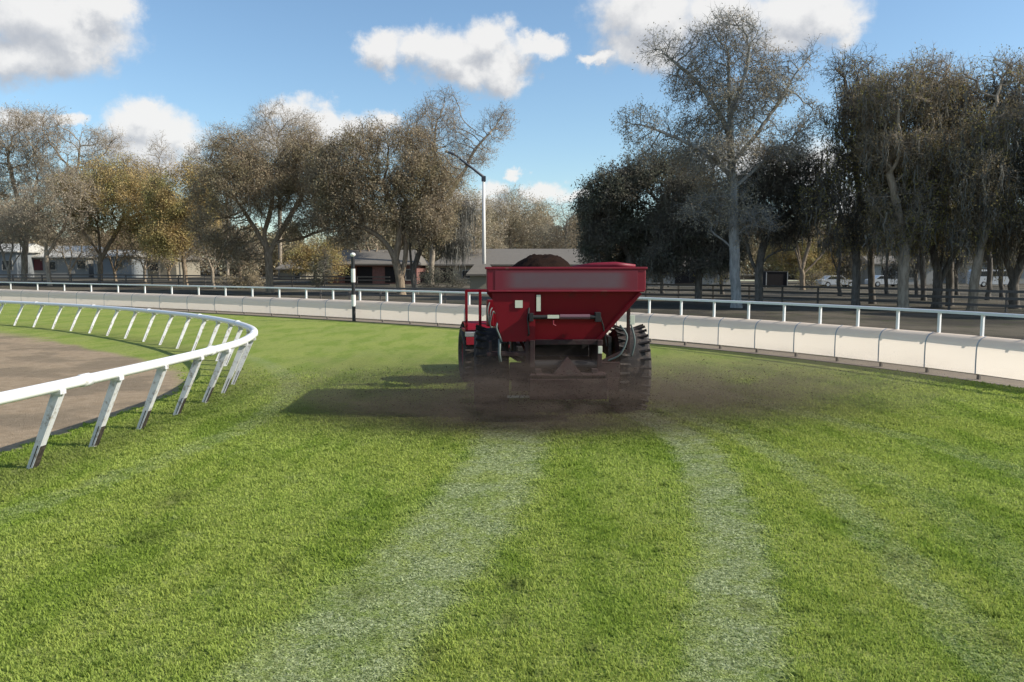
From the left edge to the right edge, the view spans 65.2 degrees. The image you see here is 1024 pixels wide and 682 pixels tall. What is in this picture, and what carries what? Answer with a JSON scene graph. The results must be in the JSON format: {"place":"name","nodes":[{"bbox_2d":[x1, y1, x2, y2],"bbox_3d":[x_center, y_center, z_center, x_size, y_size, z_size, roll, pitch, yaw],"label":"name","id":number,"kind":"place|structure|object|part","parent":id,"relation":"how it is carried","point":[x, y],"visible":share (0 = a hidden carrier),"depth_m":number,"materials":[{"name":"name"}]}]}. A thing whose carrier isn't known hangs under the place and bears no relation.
{"place":"outdoors","nodes":[
{"label":"outdoors","id":0,"kind":"place"},
{"bbox_2d":[0,332,176,449],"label":"infield dirt","id":1,"kind":"structure","parent":0,"point":[24,363],"depth_m":15.89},
{"bbox_2d":[0,276,1023,380],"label":"ground","id":2,"kind":"structure","parent":0,"point":[1001,327],"depth_m":51.50,"materials":[{"name":"beige concrete"}]},
{"bbox_2d":[0,199,38,283],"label":"tree","id":3,"kind":"object","parent":2,"relation":"on","point":[8,267],"visible":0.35,"depth_m":87.62,"materials":[{"name":"grey plant"}]},
{"bbox_2d":[0,244,43,276],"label":"house","id":4,"kind":"structure","parent":2,"relation":"on","point":[15,268],"depth_m":111.81,"materials":[{"name":"white"}]},
{"bbox_2d":[2,261,11,269],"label":"window","id":5,"kind":"structure","parent":4,"relation":"in","point":[4,268],"depth_m":111.42,"materials":[{"name":"black glass"}]},
{"bbox_2d":[0,162,112,285],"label":"bare tree","id":6,"kind":"object","parent":2,"relation":"on","point":[44,233],"visible":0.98,"depth_m":81.97,"materials":[{"name":"brown plant"}]},
{"bbox_2d":[0,98,132,280],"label":"bare tree","id":7,"kind":"object","parent":2,"relation":"on","point":[41,168],"visible":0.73,"depth_m":89.83,"materials":[{"name":"brown plant"}]},
{"bbox_2d":[31,246,103,276],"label":"house","id":8,"kind":"structure","parent":2,"relation":"on","point":[39,266],"depth_m":115.52,"materials":[{"name":"white"}]},
{"bbox_2d":[33,259,42,269],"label":"door","id":9,"kind":"structure","parent":8,"relation":"in","point":[38,263],"depth_m":115.41,"materials":[{"name":"red wood"}]},
{"bbox_2d":[50,262,55,269],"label":"window","id":10,"kind":"structure","parent":8,"relation":"in","point":[52,264],"depth_m":115.44,"materials":[{"name":"black glass"}]},
{"bbox_2d":[77,261,85,268],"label":"window","id":11,"kind":"structure","parent":8,"relation":"in","point":[82,263],"depth_m":115.41,"materials":[{"name":"black glass"}]},
{"bbox_2d":[34,230,101,280],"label":"tree","id":12,"kind":"object","parent":2,"relation":"on","point":[71,252],"visible":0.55,"depth_m":95.53,"materials":[{"name":"grey plant"}]},
{"bbox_2d":[78,218,145,280],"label":"tree","id":13,"kind":"object","parent":2,"relation":"on","point":[111,248],"visible":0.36,"depth_m":93.09,"materials":[{"name":"brown plant"}]},
{"bbox_2d":[39,145,187,283],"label":"golden tree","id":14,"kind":"object","parent":2,"relation":"on","point":[123,182],"visible":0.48,"depth_m":85.00,"materials":[{"name":"brown plant"}]},
{"bbox_2d":[89,250,151,277],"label":"house","id":15,"kind":"structure","parent":2,"relation":"on","point":[108,269],"depth_m":112.58,"materials":[{"name":"white"}]},
{"bbox_2d":[111,214,180,281],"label":"tree","id":16,"kind":"object","parent":2,"relation":"on","point":[144,267],"visible":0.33,"depth_m":89.63,"materials":[{"name":"grey plant"}]},
{"bbox_2d":[121,131,187,277],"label":"thin tree","id":17,"kind":"object","parent":2,"relation":"on","point":[158,159],"visible":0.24,"depth_m":108.17,"materials":[{"name":"grey plant"}]},
{"bbox_2d":[150,248,189,279],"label":"tree","id":18,"kind":"object","parent":2,"relation":"on","point":[168,270],"visible":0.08,"depth_m":97.47,"materials":[{"name":"beige plant"}]},
{"bbox_2d":[147,252,203,277],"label":"house","id":19,"kind":"structure","parent":2,"relation":"on","point":[178,270],"depth_m":117.62,"materials":[{"name":"beige"}]},
{"bbox_2d":[150,264,157,270],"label":"window","id":20,"kind":"structure","parent":19,"relation":"in","point":[155,265],"depth_m":117.43,"materials":[{"name":"black glass"}]},
{"bbox_2d":[130,152,226,286],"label":"golden tree","id":21,"kind":"object","parent":2,"relation":"on","point":[169,237],"visible":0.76,"depth_m":79.79,"materials":[{"name":"brown plant"}]},
{"bbox_2d":[0,274,389,286],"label":"rail fence","id":22,"kind":"object","parent":2,"relation":"on","point":[178,278],"visible":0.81,"depth_m":81.92,"materials":[{"name":"brown wood"}]},
{"bbox_2d":[180,222,247,288],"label":"tree","id":23,"kind":"object","parent":2,"relation":"on","point":[199,252],"visible":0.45,"depth_m":77.21,"materials":[{"name":"brown plant"}]},
{"bbox_2d":[178,117,258,277],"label":"bare tree","id":24,"kind":"object","parent":2,"relation":"on","point":[196,149],"visible":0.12,"depth_m":114.39,"materials":[{"name":"grey plant"}]},
{"bbox_2d":[214,264,265,288],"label":"bush","id":25,"kind":"object","parent":2,"relation":"on","point":[254,281],"visible":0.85,"depth_m":77.42,"materials":[{"name":"green plant"}]},
{"bbox_2d":[218,218,263,281],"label":"tree","id":26,"kind":"object","parent":2,"relation":"on","point":[240,268],"visible":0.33,"depth_m":85.08,"materials":[{"name":"beige plant"}]},
{"bbox_2d":[173,122,358,292],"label":"live oak","id":27,"kind":"object","parent":2,"relation":"on","point":[246,183],"visible":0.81,"depth_m":68.17,"materials":[{"name":"brown plant"}]},
{"bbox_2d":[225,95,328,277],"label":"bare tree","id":28,"kind":"object","parent":2,"relation":"on","point":[275,139],"visible":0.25,"depth_m":104.39,"materials":[{"name":"grey plant"}]},
{"bbox_2d":[275,260,322,278],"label":"house","id":29,"kind":"structure","parent":2,"relation":"on","point":[282,270],"depth_m":103.63,"materials":[{"name":"beige"}]},
{"bbox_2d":[278,232,350,282],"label":"bush","id":30,"kind":"object","parent":2,"relation":"on","point":[300,254],"visible":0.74,"depth_m":84.68,"materials":[{"name":"green plant"}]},
{"bbox_2d":[307,246,341,287],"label":"yew tree","id":31,"kind":"object","parent":2,"relation":"on","point":[322,269],"visible":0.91,"depth_m":79.16,"materials":[{"name":"green plant"}]},
{"bbox_2d":[345,227,402,251],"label":"tree","id":32,"kind":"object","parent":2,"relation":"on","point":[366,242],"visible":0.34,"depth_m":92.04,"materials":[{"name":"beige plant"}]},
{"bbox_2d":[328,250,428,283],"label":"house","id":33,"kind":"structure","parent":2,"relation":"on","point":[373,263],"depth_m":87.74,"materials":[{"name":"red brick"}]},
{"bbox_2d":[406,270,410,279],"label":"window","id":34,"kind":"structure","parent":33,"relation":"in","point":[408,277],"depth_m":87.65,"materials":[{"name":"black glass"}]},
{"bbox_2d":[294,111,474,294],"bbox_3d":[-10.398,-11.257,65.787,14.990,15.223,8.351,0,5,0],"label":"live oak","id":35,"kind":"object","parent":2,"relation":"on","point":[335,175],"visible":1,"depth_m":64.44,"materials":[{"name":"brown plant"}]},
{"bbox_2d":[320,286,490,303],"bbox_3d":[-3.893,-2.868,50.975,24.589,1.000,0.690,3,6,34],"label":"rail fence","id":36,"kind":"object","parent":2,"relation":"on","point":[444,296],"visible":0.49,"depth_m":52.91,"materials":[{"name":"white wood"}]},
{"bbox_2d":[417,263,446,287],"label":"bush","id":37,"kind":"object","parent":2,"relation":"on","point":[440,278],"visible":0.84,"depth_m":81.61,"materials":[{"name":"brown plant"}]},
{"bbox_2d":[395,185,480,293],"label":"mossy tree","id":38,"kind":"object","parent":2,"relation":"on","point":[461,239],"visible":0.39,"depth_m":67.45,"materials":[{"name":"brown plant"}]},
{"bbox_2d":[385,84,519,283],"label":"bare tree","id":39,"kind":"object","parent":2,"relation":"on","point":[458,147],"visible":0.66,"depth_m":86.20,"materials":[{"name":"brown plant"}]},
{"bbox_2d":[441,265,469,287],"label":"bush","id":40,"kind":"object","parent":2,"relation":"on","point":[454,280],"visible":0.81,"depth_m":81.47,"materials":[{"name":"green plant"}]},
{"bbox_2d":[445,150,485,263],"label":"lamp pole","id":41,"kind":"object","parent":2,"relation":"on","point":[483,178],"visible":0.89,"depth_m":77.04,"materials":[{"name":"white paint"}]},
{"bbox_2d":[455,229,490,255],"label":"tree","id":42,"kind":"object","parent":2,"relation":"on","point":[471,242],"visible":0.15,"depth_m":94.94,"materials":[{"name":"grey plant"}]},
{"bbox_2d":[466,264,490,288],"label":"shed","id":43,"kind":"structure","parent":2,"relation":"on","point":[476,273],"depth_m":73.83,"materials":[{"name":"beige"}]},
{"bbox_2d":[454,184,510,248],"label":"golden tree","id":44,"kind":"object","parent":2,"relation":"on","point":[478,232],"visible":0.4,"depth_m":126.03,"materials":[{"name":"grey plant"}]},
{"bbox_2d":[0,303,1023,681],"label":"turf","id":45,"kind":"structure","parent":2,"relation":"on","point":[290,345],"depth_m":7.25,"materials":[{"name":"green plant"}]},
{"bbox_2d":[0,300,257,468],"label":"running rail","id":46,"kind":"object","parent":45,"relation":"on","point":[57,389],"visible":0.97,"depth_m":11.53,"materials":[{"name":"white paint"}]},
{"bbox_2d":[350,253,355,320],"bbox_3d":[-6.733,-2.293,33.960,0.240,2.914,0.234,0,5,0],"label":"marker pole","id":47,"kind":"object","parent":45,"relation":"on","point":[353,298],"visible":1,"depth_m":33.90,"materials":[{"name":"black paint"}]},
{"bbox_2d":[0,282,1023,379],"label":"track fence","id":48,"kind":"object","parent":45,"relation":"on","point":[999,357],"visible":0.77,"depth_m":22.01,"materials":[{"name":"white paint"}]},
{"bbox_2d":[458,289,588,381],"bbox_3d":[0.140,-0.174,16.793,2.630,1.905,3.578,-1,5,-10],"label":"tractor","id":49,"kind":"object","parent":45,"relation":"on","point":[467,330],"visible":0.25,"depth_m":15.56,"materials":[{"name":"rubber"}]},
{"bbox_2d":[474,262,651,410],"bbox_3d":[0.725,-0.161,13.980,2.740,2.407,4.767,0,5,-2],"label":"spreader trailer","id":50,"kind":"object","parent":45,"relation":"on","point":[555,317],"visible":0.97,"depth_m":11.87,"materials":[{"name":"red paint"}]},
{"bbox_2d":[512,254,570,266],"bbox_3d":[0.756,-1.206,12.993,2.200,0.430,2.400,0,5,-2],"label":"soil heap","id":51,"kind":"object","parent":50,"relation":"in","point":[544,260],"visible":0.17,"depth_m":12.55,"materials":[{"name":"brown soil"}]},
{"bbox_2d":[143,308,1023,387],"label":"edge strip","id":52,"kind":"object","parent":45,"relation":"on","point":[987,379],"visible":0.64,"depth_m":20.27,"materials":[{"name":"brown soil"}]},
{"bbox_2d":[229,343,943,429],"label":"flung soil","id":53,"kind":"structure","parent":45,"relation":"on","point":[604,394],"depth_m":11.54,"materials":[{"name":"brown soil"}]},
{"bbox_2d":[469,182,561,248],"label":"golden tree","id":54,"kind":"object","parent":2,"relation":"on","point":[535,215],"visible":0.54,"depth_m":132.27,"materials":[{"name":"grey plant"}]},
{"bbox_2d":[434,249,597,283],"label":"house","id":55,"kind":"structure","parent":2,"relation":"on","point":[503,257],"depth_m":93.34,"materials":[{"name":"beige"}]},
{"bbox_2d":[462,271,469,277],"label":"window","id":56,"kind":"structure","parent":55,"relation":"in","point":[463,272],"depth_m":91.61,"materials":[{"name":"black glass"}]},
{"bbox_2d":[526,195,582,248],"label":"bare tree","id":57,"kind":"object","parent":2,"relation":"on","point":[567,240],"visible":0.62,"depth_m":123.75,"materials":[{"name":"brown plant"}]},
{"bbox_2d":[568,135,708,283],"bbox_3d":[9.217,-8.799,57.339,10.820,11.960,7.432,0,5,0],"label":"live oak","id":58,"kind":"object","parent":2,"relation":"on","point":[608,221],"visible":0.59,"depth_m":55.74,"materials":[{"name":"green plant"}]},
{"bbox_2d":[646,250,685,293],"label":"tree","id":59,"kind":"object","parent":2,"relation":"on","point":[661,287],"visible":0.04,"depth_m":71.70,"materials":[{"name":"green plant"}]},
{"bbox_2d":[646,262,730,285],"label":"house","id":60,"kind":"structure","parent":2,"relation":"on","point":[683,280],"depth_m":99.68,"materials":[{"name":"white"}]},
{"bbox_2d":[630,164,752,301],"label":"live oak","id":61,"kind":"object","parent":2,"relation":"on","point":[666,256],"visible":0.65,"depth_m":52.87,"materials":[{"name":"green plant"}]},
{"bbox_2d":[693,256,749,293],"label":"tree","id":62,"kind":"object","parent":2,"relation":"on","point":[721,280],"visible":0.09,"depth_m":69.68,"materials":[{"name":"brown plant"}]},
{"bbox_2d":[609,1,840,307],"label":"pale tree","id":63,"kind":"object","parent":2,"relation":"on","point":[728,167],"visible":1,"depth_m":44.74,"materials":[{"name":"grey plant"}]},
{"bbox_2d":[763,271,787,287],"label":"container","id":64,"kind":"object","parent":2,"relation":"on","point":[775,277],"visible":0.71,"depth_m":89.74,"materials":[{"name":"black metal"}]},
{"bbox_2d":[713,132,838,304],"bbox_3d":[16.019,-7.385,49.001,8.148,10.654,5.675,0,5,0],"label":"dark tree","id":65,"kind":"object","parent":2,"relation":"on","point":[784,190],"visible":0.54,"depth_m":48.11,"materials":[{"name":"green plant"}]},
{"bbox_2d":[753,227,846,282],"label":"golden tree","id":66,"kind":"object","parent":2,"relation":"on","point":[791,260],"visible":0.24,"depth_m":117.58,"materials":[{"name":"brown plant"}]},
{"bbox_2d":[769,217,836,289],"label":"vase tree","id":67,"kind":"object","parent":2,"relation":"on","point":[802,272],"visible":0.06,"depth_m":83.51,"materials":[{"name":"beige plant"}]},
{"bbox_2d":[793,261,836,288],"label":"bush","id":68,"kind":"object","parent":2,"relation":"on","point":[809,278],"visible":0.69,"depth_m":87.98,"materials":[{"name":"green plant"}]},
{"bbox_2d":[641,283,1023,312],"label":"rail fence","id":69,"kind":"object","parent":2,"relation":"on","point":[1006,299],"visible":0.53,"depth_m":47.67,"materials":[{"name":"brown wood"}]},
{"bbox_2d":[815,275,851,286],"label":"parked car","id":70,"kind":"object","parent":2,"relation":"on","point":[828,280],"visible":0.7,"depth_m":94.84,"materials":[{"name":"white paint"}]},
{"bbox_2d":[812,219,866,295],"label":"tree","id":71,"kind":"object","parent":2,"relation":"on","point":[842,267],"visible":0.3,"depth_m":65.75,"materials":[{"name":"brown plant"}]},
{"bbox_2d":[787,44,911,305],"bbox_3d":[19.533,-9.488,46.541,6.838,15.288,5.259,0,5,0],"label":"grove tree","id":72,"kind":"object","parent":2,"relation":"on","point":[849,234],"visible":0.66,"depth_m":45.77,"materials":[{"name":"brown plant"}]},
{"bbox_2d":[835,42,911,303],"bbox_3d":[23.158,-10.437,50.319,7.412,16.493,5.048,-4,6,-35],"label":"grove tree","id":73,"kind":"object","parent":2,"relation":"on","point":[870,257],"visible":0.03,"depth_m":50.03,"materials":[{"name":"brown plant"}]},
{"bbox_2d":[865,275,896,286],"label":"parked car","id":74,"kind":"object","parent":2,"relation":"on","point":[878,278],"visible":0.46,"depth_m":97.83,"materials":[{"name":"white paint"}]},
{"bbox_2d":[866,246,910,293],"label":"tree","id":75,"kind":"object","parent":2,"relation":"on","point":[887,271],"visible":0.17,"depth_m":69.67,"materials":[{"name":"brown plant"}]},
{"bbox_2d":[845,256,932,283],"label":"house","id":76,"kind":"structure","parent":2,"relation":"on","point":[929,274],"depth_m":111.69,"materials":[{"name":"white"}]},
{"bbox_2d":[831,39,976,307],"bbox_3d":[21.317,-8.851,43.760,7.640,14.523,5.270,0,5,0],"label":"grove tree","id":77,"kind":"object","parent":2,"relation":"on","point":[906,210],"visible":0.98,"depth_m":43.01,"materials":[{"name":"brown plant"}]},
{"bbox_2d":[889,248,938,294],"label":"tree","id":78,"kind":"object","parent":2,"relation":"on","point":[913,265],"visible":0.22,"depth_m":63.61,"materials":[{"name":"brown plant"}]},
{"bbox_2d":[891,119,953,300],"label":"grove tree","id":79,"kind":"object","parent":2,"relation":"on","point":[922,275],"visible":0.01,"depth_m":55.72,"materials":[{"name":"grey plant"}]},
{"bbox_2d":[838,64,1013,305],"bbox_3d":[24.307,-9.102,46.933,10.658,14.449,6.010,0,5,0],"label":"tree","id":80,"kind":"object","parent":2,"relation":"on","point":[950,279],"visible":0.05,"depth_m":46.39,"materials":[{"name":"brown plant"}]},
{"bbox_2d":[892,69,997,307],"bbox_3d":[24.377,-8.675,45.510,6.657,13.856,5.417,-2,5,-18],"label":"grove tree","id":81,"kind":"object","parent":2,"relation":"on","point":[948,115],"visible":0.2,"depth_m":44.71,"materials":[{"name":"brown plant"}]},
{"bbox_2d":[929,246,972,294],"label":"tree","id":82,"kind":"object","parent":2,"relation":"on","point":[958,263],"visible":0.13,"depth_m":67.56,"materials":[{"name":"brown plant"}]},
{"bbox_2d":[928,42,1023,310],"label":"grove tree","id":83,"kind":"object","parent":2,"relation":"on","point":[980,219],"visible":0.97,"depth_m":41.68,"materials":[{"name":"brown plant"}]},
{"bbox_2d":[953,118,1010,299],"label":"grove tree","id":84,"kind":"object","parent":2,"relation":"on","point":[989,277],"depth_m":56.69,"materials":[{"name":"brown plant"}]},
{"bbox_2d":[941,257,1023,283],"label":"house","id":85,"kind":"structure","parent":2,"relation":"on","point":[962,280],"depth_m":117.71,"materials":[{"name":"white"}]},
{"bbox_2d":[967,270,1008,286],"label":"parked van","id":86,"kind":"object","parent":2,"relation":"on","point":[982,282],"visible":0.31,"depth_m":96.81,"materials":[{"name":"white paint"}]},
{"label":"side window","id":87,"kind":"part","parent":86,"relation":"part of","materials":[{"name":"black glass"}]},
{"bbox_2d":[961,242,1021,296],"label":"tree","id":88,"kind":"object","parent":2,"relation":"on","point":[1000,269],"visible":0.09,"depth_m":61.43,"materials":[{"name":"brown plant"}]},
{"bbox_2d":[962,45,1023,308],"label":"grove tree","id":89,"kind":"object","parent":2,"relation":"on","point":[1014,274],"visible":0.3,"depth_m":44.53,"materials":[{"name":"brown plant"}]},
{"bbox_2d":[1001,78,1023,254],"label":"grove tree","id":90,"kind":"object","parent":2,"relation":"on","point":[1018,163],"visible":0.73,"depth_m":41.62,"materials":[{"name":"brown plant"}]},
{"bbox_2d":[0,0,1023,280],"label":"sky","id":91,"kind":"structure","parent":0,"point":[144,68],"materials":[{"name":"blue"}]},
{"bbox_2d":[200,269,844,279],"bbox_3d":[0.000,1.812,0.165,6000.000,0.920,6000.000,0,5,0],"label":"ground","id":92,"kind":"structure","parent":0,"point":[748,276],"depth_m":178.48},
{"bbox_2d":[0,193,972,275],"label":"distant wood","id":93,"kind":"object","parent":92,"relation":"on","point":[391,241],"visible":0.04,"depth_m":160.21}
]}

